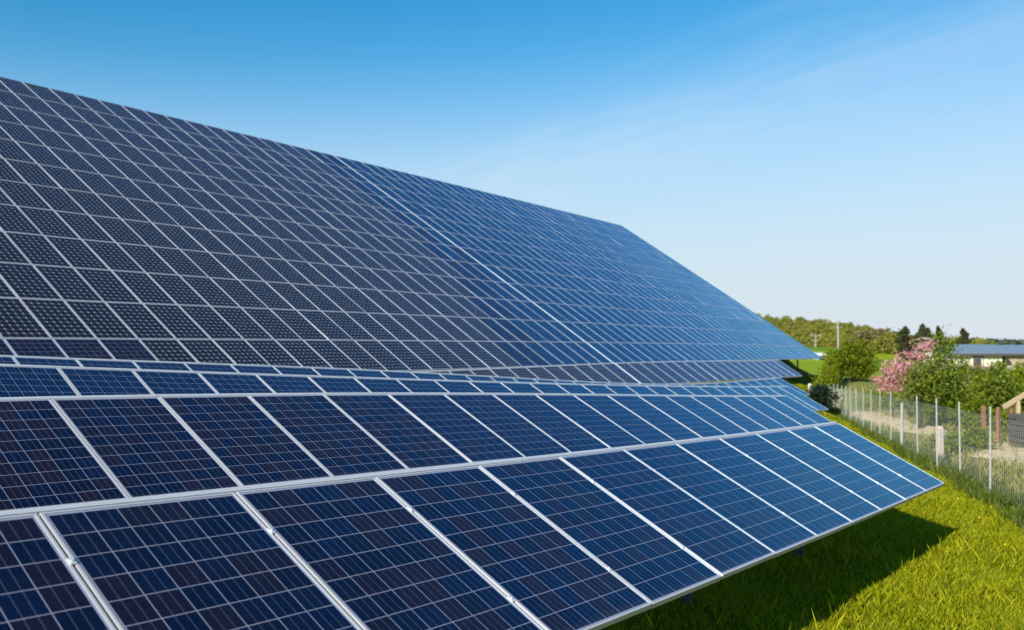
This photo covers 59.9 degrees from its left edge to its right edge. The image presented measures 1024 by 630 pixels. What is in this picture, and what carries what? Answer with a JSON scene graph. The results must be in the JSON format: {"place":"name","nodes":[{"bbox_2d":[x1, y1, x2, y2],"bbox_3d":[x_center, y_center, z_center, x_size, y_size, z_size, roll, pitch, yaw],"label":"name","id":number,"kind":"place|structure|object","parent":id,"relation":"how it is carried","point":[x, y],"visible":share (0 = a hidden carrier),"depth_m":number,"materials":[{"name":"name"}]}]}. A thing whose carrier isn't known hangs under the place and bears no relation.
{"place":"outdoors","nodes":[
{"label":"outdoors","id":0,"kind":"place"},
{"bbox_2d":[0,0,1023,339],"label":"sky","id":1,"kind":"structure","parent":0,"point":[861,162],"materials":[{"name":"blue"}]},
{"bbox_2d":[600,347,1023,629],"bbox_3d":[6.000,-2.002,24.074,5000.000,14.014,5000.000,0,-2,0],"label":"ground","id":2,"kind":"structure","parent":0,"point":[807,367],"depth_m":15.56,"materials":[{"name":"green plant"}]},
{"bbox_2d":[0,77,613,370],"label":"solar field","id":3,"kind":"structure","parent":2,"relation":"on","point":[128,233],"depth_m":28.52,"materials":[{"name":"glass"}]},
{"bbox_2d":[0,355,809,395],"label":"solar table","id":4,"kind":"object","parent":2,"relation":"on","point":[155,365],"visible":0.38,"depth_m":18.21,"materials":[{"name":"blue glass"}]},
{"bbox_2d":[0,364,828,411],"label":"solar table","id":5,"kind":"object","parent":2,"relation":"on","point":[18,380],"visible":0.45,"depth_m":13.46,"materials":[{"name":"blue glass"}]},
{"bbox_2d":[0,392,831,510],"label":"solar table","id":6,"kind":"object","parent":2,"relation":"on","point":[57,450],"visible":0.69,"depth_m":8.88,"materials":[{"name":"blue glass"}]},
{"bbox_2d":[0,422,944,629],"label":"solar table","id":7,"kind":"object","parent":2,"relation":"on","point":[596,539],"visible":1,"depth_m":5.01,"materials":[{"name":"blue glass"}]},
{"bbox_2d":[336,156,822,372],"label":"solar field","id":8,"kind":"structure","parent":2,"relation":"on","point":[614,293],"depth_m":50.34,"materials":[{"name":"glass"}]},
{"bbox_2d":[411,360,801,383],"bbox_3d":[6.084,2.975,36.831,1.370,2.059,31.000,-1,-2,37],"label":"solar table","id":9,"kind":"object","parent":2,"relation":"on","point":[671,372],"visible":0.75,"depth_m":36.38,"materials":[{"name":"blue glass"}]},
{"bbox_2d":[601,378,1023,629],"bbox_3d":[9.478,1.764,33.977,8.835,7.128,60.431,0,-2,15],"label":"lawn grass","id":10,"kind":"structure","parent":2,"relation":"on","point":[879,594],"depth_m":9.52,"materials":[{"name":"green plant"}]},
{"bbox_2d":[815,353,825,359],"bbox_3d":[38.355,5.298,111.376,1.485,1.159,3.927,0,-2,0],"label":"field hut","id":11,"kind":"object","parent":2,"relation":"on","point":[819,354],"visible":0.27,"depth_m":109.87,"materials":[{"name":"white paint"}]},
{"bbox_2d":[802,380,844,410],"bbox_3d":[15.811,4.281,45.925,2.704,1.897,2.175,0,-2,0],"label":"dark shrub","id":12,"kind":"object","parent":2,"relation":"on","point":[824,391],"visible":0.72,"depth_m":45.63,"materials":[{"name":"green plant"}]},
{"bbox_2d":[809,346,844,387],"bbox_3d":[20.941,3.566,58.950,2.163,3.053,1.838,0,-2,0],"label":"sapling","id":13,"kind":"object","parent":2,"relation":"on","point":[833,379],"visible":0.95,"depth_m":58.74,"materials":[{"name":"green plant"}]},
{"bbox_2d":[833,321,842,347],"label":"utility pole","id":14,"kind":"object","parent":2,"relation":"on","point":[837,327],"visible":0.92,"depth_m":149.93,"materials":[{"name":"concrete"}]},
{"bbox_2d":[825,334,882,381],"bbox_3d":[23.791,3.114,62.056,4.507,3.518,3.723,0,-2,0],"label":"green tree","id":15,"kind":"object","parent":2,"relation":"on","point":[854,364],"visible":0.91,"depth_m":61.34,"materials":[{"name":"green plant"}]},
{"bbox_2d":[843,328,879,348],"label":"budding tree","id":16,"kind":"object","parent":2,"relation":"on","point":[869,336],"visible":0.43,"depth_m":148.94,"materials":[{"name":"green plant"}]},
{"bbox_2d":[842,386,912,409],"bbox_3d":[22.642,5.229,54.901,4.721,1.858,2.518,0,-2,0],"label":"bush","id":17,"kind":"object","parent":2,"relation":"on","point":[876,398],"visible":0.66,"depth_m":54.59,"materials":[{"name":"green plant"}]},
{"bbox_2d":[866,327,894,335],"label":"budding tree","id":18,"kind":"object","parent":2,"relation":"on","point":[880,331],"visible":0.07,"depth_m":153.96,"materials":[{"name":"green plant"}]},
{"bbox_2d":[867,331,898,353],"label":"budding tree","id":19,"kind":"object","parent":2,"relation":"on","point":[882,343],"visible":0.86,"depth_m":141.15,"materials":[{"name":"green plant"}]},
{"bbox_2d":[886,329,900,351],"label":"budding tree","id":20,"kind":"object","parent":2,"relation":"on","point":[894,334],"visible":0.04,"depth_m":144.01,"materials":[{"name":"green plant"}]},
{"bbox_2d":[891,334,912,353],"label":"budding tree","id":21,"kind":"object","parent":2,"relation":"on","point":[899,344],"visible":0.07,"depth_m":139.97,"materials":[{"name":"green plant"}]},
{"bbox_2d":[894,326,912,359],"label":"conifer","id":22,"kind":"object","parent":2,"relation":"on","point":[904,338],"visible":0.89,"depth_m":129.62,"materials":[{"name":"green plant"}]},
{"bbox_2d":[868,337,942,417],"bbox_3d":[20.943,3.392,46.919,4.003,4.530,2.296,0,-2,0],"label":"blossom tree","id":23,"kind":"object","parent":2,"relation":"on","point":[891,378],"visible":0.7,"depth_m":46.77,"materials":[{"name":"pink plant"}]},
{"bbox_2d":[909,323,925,357],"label":"conifer","id":24,"kind":"object","parent":2,"relation":"on","point":[920,332],"visible":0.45,"depth_m":127.76,"materials":[{"name":"green plant"}]},
{"bbox_2d":[905,403,941,420],"bbox_3d":[21.132,4.726,44.892,2.526,1.715,1.920,0,-2,0],"label":"verge bush","id":25,"kind":"object","parent":2,"relation":"on","point":[926,416],"visible":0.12,"depth_m":44.89,"materials":[{"name":"green plant"}]},
{"bbox_2d":[829,384,1023,506],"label":"wire fence","id":26,"kind":"object","parent":2,"relation":"on","point":[877,407],"visible":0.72,"depth_m":22.41,"materials":[{"name":"grey metal"}]},
{"bbox_2d":[922,327,931,336],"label":"conifer","id":27,"kind":"object","parent":2,"relation":"on","point":[927,332],"visible":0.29,"depth_m":125.80,"materials":[{"name":"green plant"}]},
{"bbox_2d":[912,337,944,362],"bbox_3d":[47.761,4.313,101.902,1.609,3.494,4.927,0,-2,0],"label":"house","id":28,"kind":"structure","parent":2,"relation":"on","point":[922,339],"depth_m":102.61,"materials":[{"name":"white"}]},
{"bbox_2d":[897,326,977,427],"bbox_3d":[18.045,2.772,37.947,3.477,4.648,2.487,0,-2,0],"label":"garden tree","id":29,"kind":"object","parent":2,"relation":"on","point":[926,387],"visible":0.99,"depth_m":37.76,"materials":[{"name":"green plant"}]},
{"bbox_2d":[936,326,942,336],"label":"conifer","id":30,"kind":"object","parent":2,"relation":"on","point":[938,328],"visible":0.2,"depth_m":119.85,"materials":[{"name":"green plant"}]},
{"bbox_2d":[938,426,943,458],"bbox_3d":[11.743,3.673,24.391,0.140,1.242,0.140,0,-1,-18],"label":"concrete post","id":31,"kind":"object","parent":2,"relation":"on","point":[940,449],"visible":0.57,"depth_m":24.33,"materials":[{"name":"grey concrete"}]},
{"bbox_2d":[921,396,965,423],"bbox_3d":[20.490,4.447,41.882,2.366,1.840,2.012,0,-2,-13],"label":"verge bush","id":32,"kind":"object","parent":2,"relation":"on","point":[938,416],"visible":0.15,"depth_m":41.87,"materials":[{"name":"green plant"}]},
{"bbox_2d":[915,429,981,452],"bbox_3d":[13.118,3.840,26.469,1.687,0.989,1.438,1,-2,-39],"label":"verge plant","id":33,"kind":"object","parent":2,"relation":"on","point":[964,440],"visible":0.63,"depth_m":26.20,"materials":[{"name":"green plant"}]},
{"bbox_2d":[948,336,968,343],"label":"budding tree","id":34,"kind":"object","parent":2,"relation":"on","point":[955,340],"visible":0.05,"depth_m":136.63,"materials":[{"name":"green plant"}]},
{"bbox_2d":[912,344,1009,369],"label":"farm building","id":35,"kind":"structure","parent":2,"relation":"on","point":[982,353],"depth_m":83.91,"materials":[{"name":"white"}]},
{"bbox_2d":[973,356,983,365],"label":"door","id":36,"kind":"structure","parent":35,"relation":"in","point":[977,361],"depth_m":83.86,"materials":[{"name":"metal"}]},
{"bbox_2d":[949,356,976,381],"bbox_3d":[30.140,3.950,59.896,1.887,2.561,1.682,1,-2,-24],"label":"young tree","id":37,"kind":"object","parent":2,"relation":"on","point":[966,363],"visible":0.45,"depth_m":59.78,"materials":[{"name":"green plant"}]},
{"bbox_2d":[956,328,971,343],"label":"conifer","id":38,"kind":"object","parent":2,"relation":"on","point":[963,337],"visible":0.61,"depth_m":134.63,"materials":[{"name":"green plant"}]},
{"bbox_2d":[935,398,995,430],"bbox_3d":[18.437,4.144,35.862,2.057,1.626,2.172,2,-2,-41],"label":"verge bush","id":39,"kind":"object","parent":2,"relation":"on","point":[971,407],"visible":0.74,"depth_m":35.70,"materials":[{"name":"green plant"}]},
{"bbox_2d":[938,372,1006,422],"bbox_3d":[20.751,3.857,40.008,2.761,2.705,2.742,2,-2,-43],"label":"leafy shrub","id":40,"kind":"object","parent":2,"relation":"on","point":[964,387],"visible":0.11,"depth_m":39.75,"materials":[{"name":"green plant"}]},
{"bbox_2d":[962,364,989,384],"bbox_3d":[30.173,4.287,57.794,2.010,2.254,1.624,0,-2,0],"label":"young tree","id":41,"kind":"object","parent":2,"relation":"on","point":[978,368],"visible":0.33,"depth_m":57.88,"materials":[{"name":"green plant"}]},
{"bbox_2d":[955,366,996,384],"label":"shrub","id":42,"kind":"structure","parent":2,"relation":"on","point":[985,367],"depth_m":62.72,"materials":[{"name":"green plant"}]},
{"bbox_2d":[951,422,1003,449],"bbox_3d":[14.062,3.786,26.924,1.565,1.097,1.229,0,-2,0],"label":"verge plant","id":43,"kind":"object","parent":2,"relation":"on","point":[983,441],"visible":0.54,"depth_m":26.75,"materials":[{"name":"green plant"}]},
{"bbox_2d":[981,406,985,428],"bbox_3d":[16.391,3.905,30.882,0.110,1.453,0.110,-1,0,-7],"label":"timber post","id":44,"kind":"object","parent":2,"relation":"on","point":[983,410],"visible":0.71,"depth_m":30.84,"materials":[{"name":"brown wood"}]},
{"bbox_2d":[950,337,1023,344],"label":"horizon wood","id":45,"kind":"object","parent":2,"relation":"on","point":[1012,342],"visible":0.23,"depth_m":704.86,"materials":[{"name":"green plant"}]},
{"bbox_2d":[968,336,1006,344],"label":"budding tree","id":46,"kind":"object","parent":2,"relation":"on","point":[981,341],"visible":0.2,"depth_m":148.67,"materials":[{"name":"green plant"}]},
{"bbox_2d":[975,358,1009,381],"bbox_3d":[30.756,4.062,56.885,2.113,2.747,1.600,0,-2,11],"label":"young tree","id":47,"kind":"object","parent":2,"relation":"on","point":[991,362],"visible":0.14,"depth_m":56.89,"materials":[{"name":"green plant"}]},
{"bbox_2d":[963,359,1023,430],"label":"tree","id":48,"kind":"object","parent":2,"relation":"on","point":[996,391],"visible":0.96,"depth_m":36.65,"materials":[{"name":"green plant"}]},
{"bbox_2d":[996,407,1000,443],"bbox_3d":[16.076,3.815,29.379,0.095,1.528,0.095,0,0,-28],"label":"timber post","id":49,"kind":"object","parent":2,"relation":"on","point":[998,409],"visible":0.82,"depth_m":29.35,"materials":[{"name":"brown wood"}]},
{"bbox_2d":[986,406,1023,434],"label":"verge bush","id":50,"kind":"object","parent":2,"relation":"on","point":[1003,424],"visible":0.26,"depth_m":33.80,"materials":[{"name":"green plant"}]},
{"bbox_2d":[990,345,1023,369],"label":"farm building","id":51,"kind":"structure","parent":2,"relation":"on","point":[1016,352],"depth_m":84.92,"materials":[{"name":"white"}]},
{"bbox_2d":[1002,392,1023,412],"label":"sloping rail","id":52,"kind":"object","parent":2,"relation":"on","point":[1016,399],"visible":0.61,"depth_m":32.05,"materials":[{"name":"beige wood"}]},
{"bbox_2d":[1005,360,1023,410],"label":"corner shrub","id":53,"kind":"object","parent":2,"relation":"on","point":[1018,373],"visible":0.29,"depth_m":37.86,"materials":[{"name":"green plant"}]},
{"bbox_2d":[1008,409,1023,447],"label":"compost bin","id":54,"kind":"object","parent":2,"relation":"on","point":[1018,418],"visible":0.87,"depth_m":28.05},
{"bbox_2d":[821,385,1023,530],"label":"tall grass","id":55,"kind":"structure","parent":0,"point":[1001,495],"depth_m":19.21,"materials":[{"name":"green plant"}]},
{"bbox_2d":[836,384,1023,494],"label":"rough grass","id":56,"kind":"structure","parent":0,"point":[1008,472],"depth_m":26.37,"materials":[{"name":"green plant"}]},
{"bbox_2d":[846,412,1023,464],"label":"path","id":57,"kind":"structure","parent":0,"point":[930,429],"depth_m":35.02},
{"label":"hill","id":58,"kind":"structure","parent":0,"visible":0},
{"bbox_2d":[755,313,876,347],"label":"wood","id":59,"kind":"object","parent":58,"relation":"on","point":[802,330],"visible":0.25,"depth_m":290.68,"materials":[{"name":"green plant"}]}
]}

